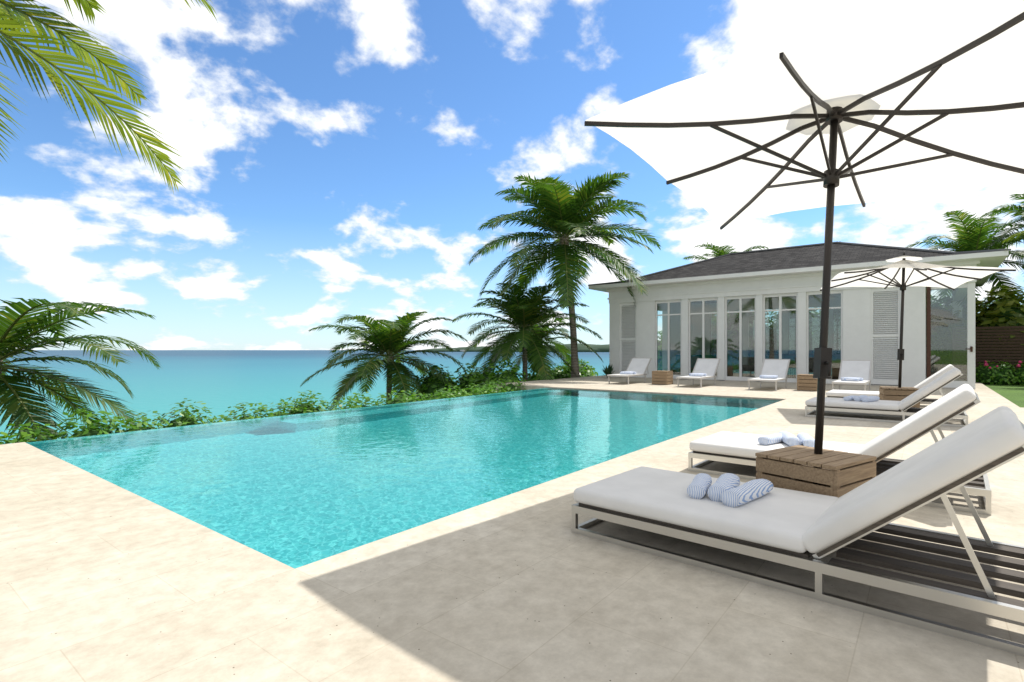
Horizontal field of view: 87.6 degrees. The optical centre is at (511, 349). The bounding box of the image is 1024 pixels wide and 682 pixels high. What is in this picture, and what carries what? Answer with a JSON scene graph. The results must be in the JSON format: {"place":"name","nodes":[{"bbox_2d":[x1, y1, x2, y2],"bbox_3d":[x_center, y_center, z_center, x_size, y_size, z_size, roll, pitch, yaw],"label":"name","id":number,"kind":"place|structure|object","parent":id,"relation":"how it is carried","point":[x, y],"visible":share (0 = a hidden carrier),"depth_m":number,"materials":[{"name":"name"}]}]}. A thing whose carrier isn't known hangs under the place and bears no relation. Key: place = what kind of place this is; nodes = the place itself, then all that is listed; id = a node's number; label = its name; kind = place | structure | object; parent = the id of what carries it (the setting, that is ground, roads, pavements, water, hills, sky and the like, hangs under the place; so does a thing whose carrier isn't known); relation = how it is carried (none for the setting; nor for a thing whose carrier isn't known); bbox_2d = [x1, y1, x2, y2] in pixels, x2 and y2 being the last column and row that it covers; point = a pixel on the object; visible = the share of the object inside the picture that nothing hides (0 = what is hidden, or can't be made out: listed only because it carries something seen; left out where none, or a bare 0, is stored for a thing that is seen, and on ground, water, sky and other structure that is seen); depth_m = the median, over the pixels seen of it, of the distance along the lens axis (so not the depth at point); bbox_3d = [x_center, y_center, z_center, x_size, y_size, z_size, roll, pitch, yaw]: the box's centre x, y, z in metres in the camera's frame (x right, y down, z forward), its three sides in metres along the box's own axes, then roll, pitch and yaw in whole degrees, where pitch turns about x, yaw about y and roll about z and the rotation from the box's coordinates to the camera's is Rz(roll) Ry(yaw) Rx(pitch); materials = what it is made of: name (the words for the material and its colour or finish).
{"place":"outdoors","nodes":[
{"label":"outdoors","id":0,"kind":"place"},
{"bbox_2d":[0,350,608,443],"bbox_3d":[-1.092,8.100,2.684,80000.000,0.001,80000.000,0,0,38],"label":"sea","id":1,"kind":"structure","parent":0,"point":[219,382],"depth_m":163.12,"materials":[{"name":"liquid"}]},
{"bbox_2d":[412,343,608,351],"bbox_3d":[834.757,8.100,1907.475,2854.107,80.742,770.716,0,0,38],"label":"headland","id":2,"kind":"structure","parent":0,"point":[596,348],"depth_m":2132.14,"materials":[{"name":"green plant"}]},
{"bbox_2d":[0,375,1023,681],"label":"deck paving","id":3,"kind":"structure","parent":0,"point":[104,581],"depth_m":2.36,"materials":[{"name":"stone"}]},
{"bbox_2d":[0,0,215,193],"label":"palm","id":4,"kind":"object","parent":3,"relation":"on","point":[11,21],"visible":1,"depth_m":7.08,"materials":[{"name":"green plant"}]},
{"bbox_2d":[600,364,612,376],"bbox_3d":[3.864,0.789,21.202,0.787,0.582,0.665,0,0,-42],"label":"shrub","id":5,"kind":"object","parent":3,"relation":"on","point":[608,370],"visible":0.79,"depth_m":21.07,"materials":[{"name":"green plant"}]},
{"bbox_2d":[607,358,651,384],"bbox_3d":[3.943,0.683,17.840,0.715,0.834,1.895,0,0,38],"label":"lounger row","id":6,"kind":"object","parent":3,"relation":"on","point":[637,367],"visible":1,"depth_m":18.18,"materials":[{"name":"grey fabric"}]},
{"bbox_2d":[652,370,672,384],"bbox_3d":[4.821,0.885,17.095,0.500,0.430,0.524,0,0,38],"label":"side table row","id":7,"kind":"object","parent":3,"relation":"on","point":[662,377],"visible":1,"depth_m":16.92,"materials":[{"name":"brown wood"}]},
{"bbox_2d":[676,358,719,387],"bbox_3d":[5.756,0.683,16.425,0.715,0.834,1.895,0,0,38],"label":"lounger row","id":8,"kind":"object","parent":3,"relation":"on","point":[705,368],"visible":1,"depth_m":16.80,"materials":[{"name":"grey fabric"}]},
{"bbox_2d":[747,359,789,390],"bbox_3d":[7.333,0.683,15.195,0.715,0.834,1.895,0,0,38],"label":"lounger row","id":9,"kind":"object","parent":3,"relation":"on","point":[774,370],"visible":1,"depth_m":15.57,"materials":[{"name":"grey fabric"}]},
{"bbox_2d":[571,406,1023,655],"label":"lounger","id":10,"kind":"object","parent":3,"relation":"on","point":[765,519],"visible":1,"depth_m":2.45,"materials":[{"name":"white fabric"}]},
{"bbox_2d":[584,0,1023,484],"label":"umbrella","id":11,"kind":"object","parent":3,"relation":"on","point":[922,96],"visible":0.98,"depth_m":3.46,"materials":[{"name":"fabric"}]},
{"bbox_2d":[797,374,817,390],"bbox_3d":[8.093,0.885,14.543,0.500,0.430,0.524,0,0,38],"label":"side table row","id":12,"kind":"object","parent":3,"relation":"on","point":[807,382],"visible":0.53,"depth_m":14.37,"materials":[{"name":"brown wood"}]},
{"bbox_2d":[755,445,875,497],"bbox_3d":[1.938,0.885,3.415,0.524,0.430,0.500,0,0,-34],"label":"wooden side table","id":13,"kind":"object","parent":3,"relation":"on","point":[842,474],"visible":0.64,"depth_m":3.27,"materials":[{"name":"brown wood"}]},
{"bbox_2d":[688,384,991,514],"bbox_3d":[2.677,0.685,4.543,2.060,0.830,0.870,0,0,40],"label":"lounger","id":14,"kind":"object","parent":3,"relation":"on","point":[733,447],"visible":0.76,"depth_m":4.31,"materials":[{"name":"white fabric"}]},
{"bbox_2d":[832,360,871,390],"bbox_3d":[8.911,0.683,13.966,0.715,0.834,1.895,0,0,38],"label":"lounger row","id":15,"kind":"object","parent":3,"relation":"on","point":[858,372],"visible":0.98,"depth_m":14.37,"materials":[{"name":"grey fabric"}]},
{"bbox_2d":[805,367,967,426],"bbox_3d":[5.934,0.685,8.555,2.060,0.830,0.870,0,0,38],"label":"lounger","id":16,"kind":"object","parent":3,"relation":"on","point":[863,405],"visible":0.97,"depth_m":8.31,"materials":[{"name":"white fabric"}]},
{"bbox_2d":[826,364,953,406],"bbox_3d":[7.317,0.685,10.329,2.060,0.830,0.870,0,0,38],"label":"lounger","id":17,"kind":"object","parent":3,"relation":"on","point":[837,393],"visible":0.23,"depth_m":10.23,"materials":[{"name":"white fabric"}]},
{"bbox_2d":[879,386,919,411],"bbox_3d":[6.886,0.885,9.499,0.520,0.430,0.544,0,0,28],"label":"wooden side table","id":18,"kind":"object","parent":3,"relation":"on","point":[889,393],"visible":0.52,"depth_m":9.32,"materials":[{"name":"brown wood"}]},
{"bbox_2d":[820,252,1015,395],"bbox_3d":[6.946,-0.329,9.516,2.255,2.860,2.255,2,-1,21],"label":"umbrella","id":19,"kind":"object","parent":3,"relation":"on","point":[903,272],"visible":0.96,"depth_m":9.58,"materials":[{"name":"fabric"}]},
{"bbox_2d":[952,326,1023,379],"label":"fence","id":20,"kind":"object","parent":3,"relation":"on","point":[1002,333],"visible":0.71,"depth_m":18.69,"materials":[{"name":"brown wood"}]},
{"bbox_2d":[0,0,1023,349],"label":"sky","id":21,"kind":"structure","parent":0,"point":[341,158],"materials":[{"name":"blue"}]},
{"bbox_2d":[630,372,974,388],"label":"house floor","id":22,"kind":"structure","parent":0,"point":[736,374],"depth_m":18.72,"materials":[{"name":"beige stone"}]},
{"bbox_2d":[606,260,979,387],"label":"white house","id":23,"kind":"structure","parent":22,"relation":"on","point":[870,323],"depth_m":18.37,"materials":[{"name":"white paint"}]},
{"bbox_2d":[670,294,840,378],"bbox_3d":[9.955,-0.645,20.345,7.500,3.430,3.320,0,0,38],"label":"house interior","id":24,"kind":"object","parent":23,"relation":"attached to","point":[747,370],"visible":0.34,"depth_m":19.51,"materials":[{"name":"grey"}]},
{"bbox_2d":[588,241,1010,292],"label":"house roof","id":25,"kind":"structure","parent":23,"relation":"attached to","point":[801,259],"depth_m":18.72,"materials":[{"name":"grey"}]},
{"bbox_2d":[927,287,972,377],"bbox_3d":[12.504,-0.399,15.271,1.025,2.999,0.147,0,0,42],"label":"house porch door jamb","id":26,"kind":"object","parent":23,"relation":"attached to","point":[929,332],"visible":0.88,"depth_m":15.51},
{"bbox_2d":[982,383,1023,407],"bbox_3d":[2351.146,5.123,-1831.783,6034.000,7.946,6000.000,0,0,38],"label":"ground","id":27,"kind":"structure","parent":0,"point":[1013,393],"depth_m":14.62,"materials":[{"name":"green plant"}]},
{"bbox_2d":[0,298,159,441],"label":"palm","id":28,"kind":"object","parent":27,"relation":"on","point":[16,331],"visible":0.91,"depth_m":8.90,"materials":[{"name":"green plant"}]},
{"bbox_2d":[0,375,525,444],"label":"shrubs","id":29,"kind":"object","parent":27,"relation":"on","point":[185,419],"visible":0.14,"depth_m":9.21,"materials":[{"name":"green plant"}]},
{"bbox_2d":[300,311,468,410],"bbox_3d":[-4.496,1.534,19.861,5.732,5.940,5.663,0,0,38],"label":"palm","id":30,"kind":"object","parent":27,"relation":"on","point":[389,338],"visible":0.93,"depth_m":19.27,"materials":[{"name":"green plant"}]},
{"bbox_2d":[206,359,597,422],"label":"slope shrubs","id":31,"kind":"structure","parent":27,"relation":"on","point":[431,384],"depth_m":19.67,"materials":[{"name":"green plant"}]},
{"bbox_2d":[452,282,602,380],"bbox_3d":[0.690,0.117,22.106,6.122,5.973,6.043,0,0,-16],"label":"palm","id":32,"kind":"object","parent":27,"relation":"on","point":[525,313],"visible":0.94,"depth_m":21.27,"materials":[{"name":"green plant"}]},
{"bbox_2d":[488,309,588,369],"bbox_3d":[1.131,0.586,25.570,5.118,5.438,4.893,0,0,38],"label":"palm","id":33,"kind":"object","parent":27,"relation":"on","point":[553,329],"visible":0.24,"depth_m":25.17,"materials":[{"name":"green plant"}]},
{"bbox_2d":[468,170,660,377],"bbox_3d":[2.165,-2.718,21.468,7.775,8.250,7.725,0,0,2],"label":"tall palm","id":34,"kind":"object","parent":27,"relation":"on","point":[558,205],"visible":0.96,"depth_m":20.47,"materials":[{"name":"green plant"}]},
{"bbox_2d":[684,242,767,324],"bbox_3d":[11.348,-2.264,28.322,5.694,6.741,5.634,0,0,-16],"label":"palm","id":35,"kind":"object","parent":27,"relation":"on","point":[718,251],"visible":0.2,"depth_m":27.83,"materials":[{"name":"green plant"}]},
{"bbox_2d":[833,306,840,322],"bbox_3d":[15.510,-1.893,25.415,5.174,5.999,5.625,0,0,-23],"label":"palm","id":36,"kind":"object","parent":27,"relation":"on","point":[837,314],"visible":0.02,"depth_m":23.21,"materials":[{"name":"green plant"}]},
{"bbox_2d":[658,291,1023,376],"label":"shrubs","id":37,"kind":"object","parent":27,"relation":"on","point":[771,344],"visible":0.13,"depth_m":26.12,"materials":[{"name":"green plant"}]},
{"bbox_2d":[907,209,1023,306],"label":"palm","id":38,"kind":"object","parent":27,"relation":"on","point":[972,236],"visible":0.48,"depth_m":21.21,"materials":[{"name":"green plant"}]},
{"bbox_2d":[926,285,1023,379],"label":"shrubs behind fence","id":39,"kind":"object","parent":27,"relation":"on","point":[1006,309],"visible":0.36,"depth_m":19.51,"materials":[{"name":"green plant"}]},
{"bbox_2d":[966,360,1023,385],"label":"hedge","id":40,"kind":"object","parent":27,"relation":"on","point":[999,374],"visible":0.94,"depth_m":17.64,"materials":[{"name":"green plant"}]},
{"bbox_2d":[980,194,1023,276],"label":"palm","id":41,"kind":"object","parent":27,"relation":"on","point":[1016,210],"visible":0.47,"depth_m":22.24,"materials":[{"name":"green plant"}]},
{"bbox_2d":[1002,231,1023,297],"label":"palm","id":42,"kind":"object","parent":27,"relation":"on","point":[1013,236],"visible":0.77,"depth_m":19.75,"materials":[{"name":"green plant"}]},
{"bbox_3d":[-0.038,2.623,9.345,6.530,2.953,11.800,0,0,38],"label":"pool basin","id":43,"kind":"object","parent":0,"visible":0},
{"bbox_2d":[27,388,781,568],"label":"pool water","id":44,"kind":"structure","parent":43,"relation":"on","point":[294,491],"depth_m":5.69,"materials":[{"name":"teal liquid"}]}
]}

